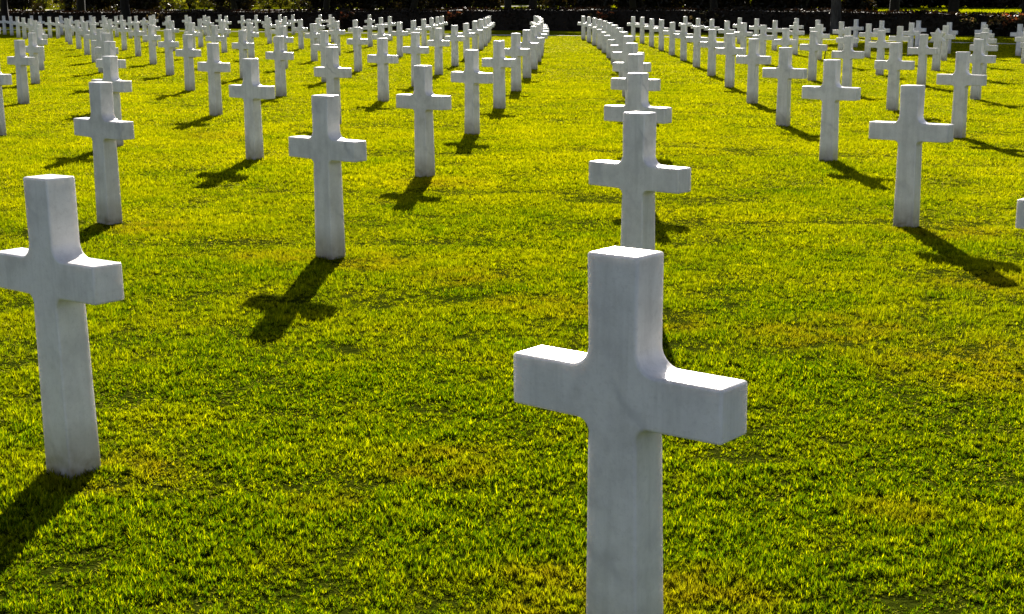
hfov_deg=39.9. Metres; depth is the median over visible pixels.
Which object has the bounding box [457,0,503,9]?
shrub
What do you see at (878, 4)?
shrub
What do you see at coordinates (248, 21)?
marble cross
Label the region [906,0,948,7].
shrub
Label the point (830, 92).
marble cross
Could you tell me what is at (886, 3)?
shrub
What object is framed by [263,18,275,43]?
marble cross
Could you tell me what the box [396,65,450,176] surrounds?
marble cross
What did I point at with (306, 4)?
shrub
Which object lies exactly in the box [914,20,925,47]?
marble cross
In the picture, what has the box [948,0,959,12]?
tree
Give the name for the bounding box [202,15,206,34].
marble cross
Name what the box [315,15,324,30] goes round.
marble cross
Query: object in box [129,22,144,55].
marble cross
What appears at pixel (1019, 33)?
marble cross
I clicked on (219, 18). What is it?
marble cross
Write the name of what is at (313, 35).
marble cross
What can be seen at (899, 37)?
marble cross
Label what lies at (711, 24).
marble cross
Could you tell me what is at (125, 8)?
tree
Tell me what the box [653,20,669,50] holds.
marble cross
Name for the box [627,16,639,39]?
marble cross
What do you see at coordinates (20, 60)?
marble cross
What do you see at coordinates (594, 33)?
marble cross
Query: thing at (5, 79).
marble cross
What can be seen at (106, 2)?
shrub
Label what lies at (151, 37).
marble cross
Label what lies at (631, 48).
marble cross
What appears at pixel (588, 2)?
shrub
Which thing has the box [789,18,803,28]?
marble cross
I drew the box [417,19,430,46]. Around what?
marble cross
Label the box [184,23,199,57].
marble cross
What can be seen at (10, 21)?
marble cross
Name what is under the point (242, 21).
marble cross
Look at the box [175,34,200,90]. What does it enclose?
marble cross
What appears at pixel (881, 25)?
marble cross
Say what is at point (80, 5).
tree
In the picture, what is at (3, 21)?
marble cross
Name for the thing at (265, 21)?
marble cross
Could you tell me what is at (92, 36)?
marble cross
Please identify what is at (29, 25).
marble cross
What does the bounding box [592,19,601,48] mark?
marble cross
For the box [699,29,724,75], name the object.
marble cross
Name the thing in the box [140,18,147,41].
star headstone
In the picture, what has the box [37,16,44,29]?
marble cross
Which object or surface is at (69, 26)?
marble cross
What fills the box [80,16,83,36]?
marble cross
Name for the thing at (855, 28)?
marble cross
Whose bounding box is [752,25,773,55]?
marble cross
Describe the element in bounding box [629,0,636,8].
tree
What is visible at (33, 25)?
marble cross
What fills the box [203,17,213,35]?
marble cross
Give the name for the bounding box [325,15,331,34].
marble cross
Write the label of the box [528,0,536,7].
tree
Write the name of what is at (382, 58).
marble cross
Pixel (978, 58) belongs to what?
marble cross
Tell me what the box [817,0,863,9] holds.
shrub
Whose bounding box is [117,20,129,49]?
marble cross
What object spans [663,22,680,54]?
marble cross
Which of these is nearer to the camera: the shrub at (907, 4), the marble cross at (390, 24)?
the marble cross at (390, 24)
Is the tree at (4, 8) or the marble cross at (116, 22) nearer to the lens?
the marble cross at (116, 22)
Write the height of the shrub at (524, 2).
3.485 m
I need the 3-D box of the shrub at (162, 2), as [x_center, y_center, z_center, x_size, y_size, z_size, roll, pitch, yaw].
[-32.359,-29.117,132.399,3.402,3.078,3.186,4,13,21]
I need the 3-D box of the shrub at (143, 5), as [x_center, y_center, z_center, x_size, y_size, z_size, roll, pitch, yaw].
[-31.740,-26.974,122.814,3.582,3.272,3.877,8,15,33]
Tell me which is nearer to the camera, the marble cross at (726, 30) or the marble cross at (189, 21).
the marble cross at (726, 30)
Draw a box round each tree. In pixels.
[0,0,14,26]
[77,0,84,11]
[120,0,130,27]
[230,0,237,9]
[323,0,329,9]
[410,0,417,8]
[504,0,510,7]
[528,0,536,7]
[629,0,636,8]
[710,0,717,9]
[829,0,840,34]
[889,0,899,10]
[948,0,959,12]
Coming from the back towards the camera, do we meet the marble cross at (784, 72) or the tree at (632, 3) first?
the tree at (632, 3)
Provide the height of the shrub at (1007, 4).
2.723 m
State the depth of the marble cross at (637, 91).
11.18 m
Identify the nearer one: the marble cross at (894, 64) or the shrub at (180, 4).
the marble cross at (894, 64)
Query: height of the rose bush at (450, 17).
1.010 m
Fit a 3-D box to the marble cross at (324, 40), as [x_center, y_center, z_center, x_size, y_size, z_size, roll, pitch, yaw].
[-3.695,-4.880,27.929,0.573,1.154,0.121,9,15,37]
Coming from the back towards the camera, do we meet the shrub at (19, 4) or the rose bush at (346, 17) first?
the shrub at (19, 4)
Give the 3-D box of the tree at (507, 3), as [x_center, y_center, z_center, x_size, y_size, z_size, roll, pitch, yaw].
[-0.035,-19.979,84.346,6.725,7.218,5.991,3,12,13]
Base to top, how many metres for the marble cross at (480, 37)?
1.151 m
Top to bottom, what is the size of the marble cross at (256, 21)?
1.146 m
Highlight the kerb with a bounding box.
[2,29,1015,43]
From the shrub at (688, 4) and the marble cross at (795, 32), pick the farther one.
the shrub at (688, 4)
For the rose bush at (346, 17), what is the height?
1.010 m
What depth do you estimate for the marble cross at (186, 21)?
76.15 m
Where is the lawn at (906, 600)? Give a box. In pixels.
[0,0,1023,613]
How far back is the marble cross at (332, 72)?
18.12 m
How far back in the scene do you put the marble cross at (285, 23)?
60.38 m
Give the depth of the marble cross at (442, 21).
61.27 m
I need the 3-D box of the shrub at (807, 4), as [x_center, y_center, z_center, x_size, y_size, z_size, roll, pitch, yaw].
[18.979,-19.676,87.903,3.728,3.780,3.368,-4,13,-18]
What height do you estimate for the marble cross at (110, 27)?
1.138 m
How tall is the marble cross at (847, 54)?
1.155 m
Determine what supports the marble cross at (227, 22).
on the lawn at (906, 600)
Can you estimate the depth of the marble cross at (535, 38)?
33.31 m
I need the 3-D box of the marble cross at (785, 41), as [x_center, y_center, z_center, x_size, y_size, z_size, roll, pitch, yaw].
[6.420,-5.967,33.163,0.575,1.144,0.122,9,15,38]
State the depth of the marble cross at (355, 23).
46.12 m
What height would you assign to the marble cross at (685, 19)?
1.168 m
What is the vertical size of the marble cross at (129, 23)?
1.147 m
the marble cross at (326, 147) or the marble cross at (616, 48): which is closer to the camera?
the marble cross at (326, 147)
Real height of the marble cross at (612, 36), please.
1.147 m
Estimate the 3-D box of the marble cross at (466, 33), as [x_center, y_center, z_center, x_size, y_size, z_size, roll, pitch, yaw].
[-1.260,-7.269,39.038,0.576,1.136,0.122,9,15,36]
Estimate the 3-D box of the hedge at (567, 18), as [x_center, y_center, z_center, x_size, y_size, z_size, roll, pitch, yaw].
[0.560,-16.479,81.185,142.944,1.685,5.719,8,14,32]
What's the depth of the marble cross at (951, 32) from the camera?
46.27 m
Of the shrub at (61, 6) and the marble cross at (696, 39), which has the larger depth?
the shrub at (61, 6)
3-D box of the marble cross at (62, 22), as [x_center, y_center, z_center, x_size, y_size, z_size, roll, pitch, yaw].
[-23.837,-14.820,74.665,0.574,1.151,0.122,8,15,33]
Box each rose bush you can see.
[144,11,164,23]
[325,11,356,26]
[434,11,463,27]
[578,11,616,22]
[676,11,730,27]
[952,12,1023,31]
[986,12,1023,33]
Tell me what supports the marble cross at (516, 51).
on the lawn at (906, 600)
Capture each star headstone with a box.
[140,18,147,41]
[930,28,944,70]
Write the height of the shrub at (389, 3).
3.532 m
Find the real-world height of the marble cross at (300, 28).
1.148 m
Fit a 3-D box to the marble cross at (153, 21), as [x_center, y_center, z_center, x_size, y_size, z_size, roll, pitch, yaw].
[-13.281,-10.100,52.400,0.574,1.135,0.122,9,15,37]
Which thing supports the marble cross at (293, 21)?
on the lawn at (906, 600)
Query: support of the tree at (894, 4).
on the lawn at (906, 600)
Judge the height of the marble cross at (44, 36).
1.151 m
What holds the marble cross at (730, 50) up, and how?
on the lawn at (906, 600)
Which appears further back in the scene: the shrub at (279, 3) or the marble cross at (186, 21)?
the shrub at (279, 3)
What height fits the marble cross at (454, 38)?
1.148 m
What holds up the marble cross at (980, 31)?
on the lawn at (906, 600)
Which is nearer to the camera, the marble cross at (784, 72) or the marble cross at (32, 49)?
the marble cross at (784, 72)
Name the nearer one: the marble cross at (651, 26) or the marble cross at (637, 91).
the marble cross at (637, 91)
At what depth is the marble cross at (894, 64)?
20.77 m
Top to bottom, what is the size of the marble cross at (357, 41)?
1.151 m
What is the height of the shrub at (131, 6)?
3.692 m
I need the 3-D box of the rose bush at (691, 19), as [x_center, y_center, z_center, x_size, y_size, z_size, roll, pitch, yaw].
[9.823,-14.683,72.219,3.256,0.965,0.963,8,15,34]
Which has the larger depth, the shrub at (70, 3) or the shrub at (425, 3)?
the shrub at (70, 3)
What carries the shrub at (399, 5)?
on the lawn at (906, 600)
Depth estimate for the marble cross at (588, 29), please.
56.23 m
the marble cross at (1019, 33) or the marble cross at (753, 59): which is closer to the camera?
the marble cross at (753, 59)
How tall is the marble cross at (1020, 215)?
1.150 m
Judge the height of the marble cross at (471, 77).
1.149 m
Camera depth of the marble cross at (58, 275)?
4.61 m
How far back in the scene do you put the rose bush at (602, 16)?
76.13 m
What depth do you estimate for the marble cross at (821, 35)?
39.62 m
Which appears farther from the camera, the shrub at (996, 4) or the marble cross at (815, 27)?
the shrub at (996, 4)
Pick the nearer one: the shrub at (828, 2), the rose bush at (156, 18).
the shrub at (828, 2)
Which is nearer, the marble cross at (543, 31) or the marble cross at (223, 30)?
the marble cross at (543, 31)
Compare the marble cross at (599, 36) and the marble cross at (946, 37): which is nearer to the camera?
the marble cross at (946, 37)
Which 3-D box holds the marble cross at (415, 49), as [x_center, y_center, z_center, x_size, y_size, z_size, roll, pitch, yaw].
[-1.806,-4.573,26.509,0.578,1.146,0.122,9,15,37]
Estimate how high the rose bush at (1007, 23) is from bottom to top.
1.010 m
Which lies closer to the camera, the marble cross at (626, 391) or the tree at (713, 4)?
the marble cross at (626, 391)
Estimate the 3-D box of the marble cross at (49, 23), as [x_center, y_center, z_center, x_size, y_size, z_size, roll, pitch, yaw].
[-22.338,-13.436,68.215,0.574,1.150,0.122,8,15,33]
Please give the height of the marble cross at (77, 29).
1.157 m
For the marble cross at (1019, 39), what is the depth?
39.16 m
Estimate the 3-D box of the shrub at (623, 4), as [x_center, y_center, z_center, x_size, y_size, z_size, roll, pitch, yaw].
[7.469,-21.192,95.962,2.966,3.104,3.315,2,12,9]
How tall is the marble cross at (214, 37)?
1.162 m
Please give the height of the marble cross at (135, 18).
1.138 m
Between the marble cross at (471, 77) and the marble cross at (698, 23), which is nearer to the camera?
the marble cross at (471, 77)
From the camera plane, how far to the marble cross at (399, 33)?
40.46 m
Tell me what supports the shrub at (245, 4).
on the lawn at (906, 600)
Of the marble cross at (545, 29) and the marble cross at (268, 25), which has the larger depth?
the marble cross at (268, 25)
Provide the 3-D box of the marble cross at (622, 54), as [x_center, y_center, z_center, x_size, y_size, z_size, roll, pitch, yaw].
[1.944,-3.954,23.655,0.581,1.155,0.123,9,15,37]
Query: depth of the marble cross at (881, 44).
31.64 m
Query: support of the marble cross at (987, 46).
on the lawn at (906, 600)
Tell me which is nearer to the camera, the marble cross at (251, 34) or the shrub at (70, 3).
the marble cross at (251, 34)
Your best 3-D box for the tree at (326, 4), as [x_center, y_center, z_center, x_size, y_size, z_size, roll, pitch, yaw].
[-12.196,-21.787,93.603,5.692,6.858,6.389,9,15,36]
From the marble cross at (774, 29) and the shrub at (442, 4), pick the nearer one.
the marble cross at (774, 29)
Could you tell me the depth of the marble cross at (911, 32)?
44.26 m
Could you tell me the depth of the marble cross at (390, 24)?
58.81 m
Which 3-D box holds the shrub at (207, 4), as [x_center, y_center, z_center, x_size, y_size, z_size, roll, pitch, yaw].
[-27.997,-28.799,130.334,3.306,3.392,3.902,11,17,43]
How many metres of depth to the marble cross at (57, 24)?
66.45 m
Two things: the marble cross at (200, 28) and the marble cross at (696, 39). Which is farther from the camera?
the marble cross at (200, 28)
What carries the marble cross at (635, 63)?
on the lawn at (906, 600)
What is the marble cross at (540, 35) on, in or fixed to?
on the lawn at (906, 600)
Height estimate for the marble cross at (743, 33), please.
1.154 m
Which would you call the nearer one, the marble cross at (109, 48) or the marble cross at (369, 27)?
the marble cross at (109, 48)
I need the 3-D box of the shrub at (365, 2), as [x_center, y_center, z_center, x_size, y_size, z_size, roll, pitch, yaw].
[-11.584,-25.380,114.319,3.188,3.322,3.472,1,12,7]
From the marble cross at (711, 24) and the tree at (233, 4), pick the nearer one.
the marble cross at (711, 24)
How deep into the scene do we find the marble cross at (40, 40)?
33.43 m
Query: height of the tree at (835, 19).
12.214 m
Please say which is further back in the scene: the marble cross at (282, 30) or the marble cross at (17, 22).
the marble cross at (17, 22)
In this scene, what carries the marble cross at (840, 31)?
on the lawn at (906, 600)
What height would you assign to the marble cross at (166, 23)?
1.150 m
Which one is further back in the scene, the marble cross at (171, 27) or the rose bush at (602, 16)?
the rose bush at (602, 16)
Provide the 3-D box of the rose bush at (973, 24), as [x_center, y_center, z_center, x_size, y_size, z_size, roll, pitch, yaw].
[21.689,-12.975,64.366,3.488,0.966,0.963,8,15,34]
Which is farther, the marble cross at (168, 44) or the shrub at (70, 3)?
the shrub at (70, 3)
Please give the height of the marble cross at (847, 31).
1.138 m
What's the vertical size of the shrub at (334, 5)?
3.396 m
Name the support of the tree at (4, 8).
on the lawn at (906, 600)
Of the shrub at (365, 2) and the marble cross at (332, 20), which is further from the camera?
the shrub at (365, 2)
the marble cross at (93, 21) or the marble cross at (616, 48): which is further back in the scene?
the marble cross at (93, 21)
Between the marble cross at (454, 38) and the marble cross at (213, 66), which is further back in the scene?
the marble cross at (454, 38)
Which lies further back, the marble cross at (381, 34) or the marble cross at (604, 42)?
the marble cross at (604, 42)
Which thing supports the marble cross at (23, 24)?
on the lawn at (906, 600)
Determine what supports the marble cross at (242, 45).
on the lawn at (906, 600)
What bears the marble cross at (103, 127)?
on the lawn at (906, 600)
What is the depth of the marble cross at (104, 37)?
26.45 m
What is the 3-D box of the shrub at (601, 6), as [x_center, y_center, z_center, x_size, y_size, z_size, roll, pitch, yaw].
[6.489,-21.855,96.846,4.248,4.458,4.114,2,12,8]
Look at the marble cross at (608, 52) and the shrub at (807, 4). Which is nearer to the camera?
the marble cross at (608, 52)
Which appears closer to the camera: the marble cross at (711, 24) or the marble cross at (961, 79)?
the marble cross at (961, 79)
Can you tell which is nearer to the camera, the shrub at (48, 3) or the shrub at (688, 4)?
the shrub at (688, 4)
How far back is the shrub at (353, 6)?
114.73 m
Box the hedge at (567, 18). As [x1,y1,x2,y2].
[0,5,1023,36]
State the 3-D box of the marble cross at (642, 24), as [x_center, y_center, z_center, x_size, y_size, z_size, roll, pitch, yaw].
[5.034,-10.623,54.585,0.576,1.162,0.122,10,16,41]
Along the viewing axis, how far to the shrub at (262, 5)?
126.26 m
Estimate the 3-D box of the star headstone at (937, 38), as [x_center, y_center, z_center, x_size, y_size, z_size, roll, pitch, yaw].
[10.325,-6.178,34.307,0.351,1.165,0.122,9,15,37]
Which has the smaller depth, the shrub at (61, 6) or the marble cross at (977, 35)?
the marble cross at (977, 35)
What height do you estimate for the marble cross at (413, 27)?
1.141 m
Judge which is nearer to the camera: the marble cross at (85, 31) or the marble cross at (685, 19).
the marble cross at (85, 31)
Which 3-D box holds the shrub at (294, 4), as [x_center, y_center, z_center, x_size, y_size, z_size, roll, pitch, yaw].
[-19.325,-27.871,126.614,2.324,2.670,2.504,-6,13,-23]
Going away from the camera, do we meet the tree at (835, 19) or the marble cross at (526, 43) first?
the marble cross at (526, 43)
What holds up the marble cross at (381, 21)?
on the lawn at (906, 600)
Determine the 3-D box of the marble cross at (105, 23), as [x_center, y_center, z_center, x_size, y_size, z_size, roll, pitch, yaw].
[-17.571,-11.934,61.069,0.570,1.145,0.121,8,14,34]
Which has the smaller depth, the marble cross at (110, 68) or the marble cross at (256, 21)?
the marble cross at (110, 68)
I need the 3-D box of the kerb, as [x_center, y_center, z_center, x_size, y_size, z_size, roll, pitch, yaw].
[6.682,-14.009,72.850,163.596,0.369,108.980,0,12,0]
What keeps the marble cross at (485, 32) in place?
on the lawn at (906, 600)
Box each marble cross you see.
[0,16,6,34]
[0,70,11,135]
[0,174,123,479]
[7,16,14,34]
[7,40,34,103]
[13,17,21,37]
[19,18,27,38]
[25,19,32,32]
[25,33,43,83]
[29,20,36,30]
[32,22,44,33]
[34,28,47,70]
[36,25,47,60]
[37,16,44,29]
[45,17,53,37]
[52,17,61,37]
[59,16,63,34]
[61,18,71,41]
[64,19,74,43]
[69,16,74,35]
[71,20,82,48]
[74,81,133,224]
[79,22,90,54]
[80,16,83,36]
[85,24,97,61]
[89,17,98,24]
[91,29,103,72]
[91,56,131,146]
[95,33,118,55]
[96,41,125,67]
[100,18,107,32]
[105,19,115,40]
[112,16,120,36]
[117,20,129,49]
[126,17,132,37]
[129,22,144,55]
[132,16,140,23]
[143,25,160,63]
[151,19,159,45]
[158,29,178,74]
[162,17,168,28]
[169,21,178,50]
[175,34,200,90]
[182,15,187,31]
[184,17,191,31]
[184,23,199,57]
[195,19,205,46]
[197,43,230,115]
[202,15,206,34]
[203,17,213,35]
[205,25,224,58]
[215,15,224,33]
[218,21,230,52]
[224,16,230,36]
[229,58,274,160]
[232,30,253,77]
[238,15,245,29]
[242,19,255,41]
[247,23,258,57]
[252,15,260,32]
[261,16,271,36]
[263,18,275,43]
[265,36,293,96]
[271,21,280,35]
[273,26,292,68]
[281,17,290,36]
[288,15,297,34]
[288,94,366,259]
[293,20,307,48]
[304,23,319,61]
[313,31,336,81]
[314,47,351,123]
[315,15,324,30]
[316,18,324,43]
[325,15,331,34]
[327,17,334,42]
[329,21,344,55]
[347,27,367,71]
[348,20,362,49]
[363,19,376,46]
[367,38,397,101]
[372,24,390,39]
[375,17,387,27]
[384,16,395,40]
[391,22,407,56]
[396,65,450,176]
[402,32,428,85]
[406,21,420,32]
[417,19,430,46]
[426,18,438,39]
[427,28,449,74]
[434,17,443,27]
[440,16,447,38]
[445,25,464,65]
[451,49,492,134]
[458,23,475,58]
[469,21,483,49]
[478,19,487,49]
[482,40,516,108]
[483,18,491,45]
[486,17,493,42]
[487,16,494,39]
[505,33,530,90]
[514,246,746,613]
[521,30,538,77]
[530,26,544,68]
[535,24,547,61]
[537,22,548,55]
[538,20,548,50]
[577,16,586,39]
[583,17,591,41]
[588,18,596,44]
[589,111,690,250]
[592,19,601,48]
[596,21,607,52]
[601,23,612,57]
[604,25,617,64]
[604,73,671,123]
[608,28,622,61]
[610,32,627,77]
[611,54,660,90]
[612,36,644,96]
[613,43,650,104]
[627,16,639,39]
[635,17,648,43]
[644,19,658,46]
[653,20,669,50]
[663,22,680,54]
[674,24,693,60]
[679,16,691,26]
[686,26,707,67]
[691,18,704,28]
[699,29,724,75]
[704,19,719,30]
[716,33,745,87]
[718,21,735,46]
[733,18,741,43]
[734,23,752,54]
[736,39,770,102]
[749,19,759,34]
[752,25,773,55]
[762,47,807,126]
[767,20,782,49]
[774,28,797,46]
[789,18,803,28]
[790,22,804,54]
[800,31,826,80]
[802,59,860,161]
[809,24,829,59]
[810,20,825,30]
[831,36,863,86]
[833,22,843,50]
[836,27,858,42]
[851,19,863,46]
[859,24,877,57]
[868,30,891,74]
[869,85,953,227]
[873,21,889,32]
[874,42,914,110]
[889,26,910,59]
[903,23,920,54]
[908,34,937,84]
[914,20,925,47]
[936,52,986,137]
[941,22,957,53]
[941,25,955,60]
[970,32,997,74]
[970,39,995,99]
[974,28,996,54]
[975,22,991,33]
[975,25,993,37]
[1010,24,1022,55]
[1015,29,1023,63]
[1015,198,1023,228]
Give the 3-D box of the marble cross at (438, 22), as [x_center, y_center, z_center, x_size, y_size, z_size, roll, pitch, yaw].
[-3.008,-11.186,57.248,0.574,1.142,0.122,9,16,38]
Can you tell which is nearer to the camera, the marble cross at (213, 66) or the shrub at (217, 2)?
the marble cross at (213, 66)
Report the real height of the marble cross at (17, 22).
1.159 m
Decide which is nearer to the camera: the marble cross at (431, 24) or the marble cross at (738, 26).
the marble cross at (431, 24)
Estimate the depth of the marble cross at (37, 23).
44.92 m
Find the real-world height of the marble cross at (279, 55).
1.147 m
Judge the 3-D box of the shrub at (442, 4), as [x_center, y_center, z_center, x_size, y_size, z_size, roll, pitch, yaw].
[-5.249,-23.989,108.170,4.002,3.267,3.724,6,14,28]
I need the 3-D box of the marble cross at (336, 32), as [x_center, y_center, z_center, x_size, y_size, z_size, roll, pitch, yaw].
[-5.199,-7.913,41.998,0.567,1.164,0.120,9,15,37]
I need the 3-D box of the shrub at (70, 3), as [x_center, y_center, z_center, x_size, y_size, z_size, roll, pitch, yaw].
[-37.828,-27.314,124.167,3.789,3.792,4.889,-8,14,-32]
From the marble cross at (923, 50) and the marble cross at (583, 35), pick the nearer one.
the marble cross at (923, 50)
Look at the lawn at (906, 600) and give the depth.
6.31 m
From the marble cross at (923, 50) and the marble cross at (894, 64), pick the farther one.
the marble cross at (923, 50)
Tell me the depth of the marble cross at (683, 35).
38.65 m
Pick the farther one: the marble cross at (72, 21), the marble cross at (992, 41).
the marble cross at (72, 21)
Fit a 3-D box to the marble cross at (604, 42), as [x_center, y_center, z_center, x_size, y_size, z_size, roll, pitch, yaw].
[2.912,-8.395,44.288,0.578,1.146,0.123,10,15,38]
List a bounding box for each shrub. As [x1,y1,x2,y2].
[7,0,46,10]
[32,0,57,8]
[54,0,75,9]
[60,0,106,10]
[72,0,119,10]
[101,0,139,10]
[131,0,174,10]
[159,0,184,8]
[171,0,208,8]
[186,0,228,8]
[209,0,230,10]
[217,0,255,10]
[255,0,273,8]
[264,0,291,8]
[283,0,308,7]
[297,0,336,10]
[313,0,349,9]
[338,0,367,9]
[350,0,386,9]
[363,0,404,8]
[390,0,422,8]
[405,0,444,8]
[424,0,473,9]
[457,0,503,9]
[511,0,550,4]
[538,0,574,7]
[558,0,600,9]
[577,0,620,8]
[600,0,641,9]
[670,0,706,9]
[794,0,846,9]
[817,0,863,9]
[828,0,878,10]
[873,0,888,7]
[879,0,907,7]
[880,0,924,7]
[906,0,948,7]
[944,0,980,7]
[966,0,997,7]
[987,0,1015,7]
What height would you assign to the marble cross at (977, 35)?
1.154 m
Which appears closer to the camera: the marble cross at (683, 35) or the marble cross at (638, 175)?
the marble cross at (638, 175)
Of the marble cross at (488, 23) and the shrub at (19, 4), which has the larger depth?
the shrub at (19, 4)
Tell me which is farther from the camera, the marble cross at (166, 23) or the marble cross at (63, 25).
the marble cross at (166, 23)
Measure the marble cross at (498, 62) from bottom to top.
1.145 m
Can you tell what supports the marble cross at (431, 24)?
on the lawn at (906, 600)
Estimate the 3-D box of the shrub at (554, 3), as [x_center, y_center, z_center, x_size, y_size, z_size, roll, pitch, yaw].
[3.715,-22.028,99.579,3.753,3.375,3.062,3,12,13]
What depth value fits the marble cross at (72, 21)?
72.55 m
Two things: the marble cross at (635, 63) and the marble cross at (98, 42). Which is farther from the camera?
the marble cross at (98, 42)
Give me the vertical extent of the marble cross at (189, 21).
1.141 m
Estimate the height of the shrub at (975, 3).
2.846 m
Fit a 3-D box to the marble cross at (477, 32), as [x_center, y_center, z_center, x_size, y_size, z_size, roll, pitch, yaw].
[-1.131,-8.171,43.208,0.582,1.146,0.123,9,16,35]
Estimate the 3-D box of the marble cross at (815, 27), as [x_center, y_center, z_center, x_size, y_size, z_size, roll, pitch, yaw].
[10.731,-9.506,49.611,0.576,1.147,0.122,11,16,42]
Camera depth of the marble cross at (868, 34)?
42.06 m
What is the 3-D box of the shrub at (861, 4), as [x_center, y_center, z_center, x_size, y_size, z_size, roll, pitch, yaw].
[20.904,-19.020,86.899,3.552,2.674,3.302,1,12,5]
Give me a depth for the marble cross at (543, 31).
41.55 m
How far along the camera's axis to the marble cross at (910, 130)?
9.85 m
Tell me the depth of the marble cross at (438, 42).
30.62 m
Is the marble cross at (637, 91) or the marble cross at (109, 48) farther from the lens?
the marble cross at (109, 48)
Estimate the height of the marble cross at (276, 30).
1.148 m
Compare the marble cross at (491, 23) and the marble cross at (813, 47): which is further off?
the marble cross at (491, 23)
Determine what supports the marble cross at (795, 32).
on the lawn at (906, 600)
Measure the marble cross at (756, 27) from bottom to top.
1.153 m
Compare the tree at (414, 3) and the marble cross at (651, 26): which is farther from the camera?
the tree at (414, 3)
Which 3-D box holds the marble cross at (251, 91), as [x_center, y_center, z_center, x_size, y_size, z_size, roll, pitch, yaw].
[-2.594,-1.901,14.132,0.570,1.157,0.121,9,16,38]
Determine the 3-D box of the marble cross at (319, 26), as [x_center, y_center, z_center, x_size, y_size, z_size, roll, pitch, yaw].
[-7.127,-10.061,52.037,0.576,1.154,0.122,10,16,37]
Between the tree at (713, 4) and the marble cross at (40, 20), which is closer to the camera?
the marble cross at (40, 20)
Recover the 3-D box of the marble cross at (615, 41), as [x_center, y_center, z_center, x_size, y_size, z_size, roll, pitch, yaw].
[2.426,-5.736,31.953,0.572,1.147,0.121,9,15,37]
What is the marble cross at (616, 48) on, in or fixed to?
on the lawn at (906, 600)
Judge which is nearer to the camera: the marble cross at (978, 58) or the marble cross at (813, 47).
the marble cross at (978, 58)

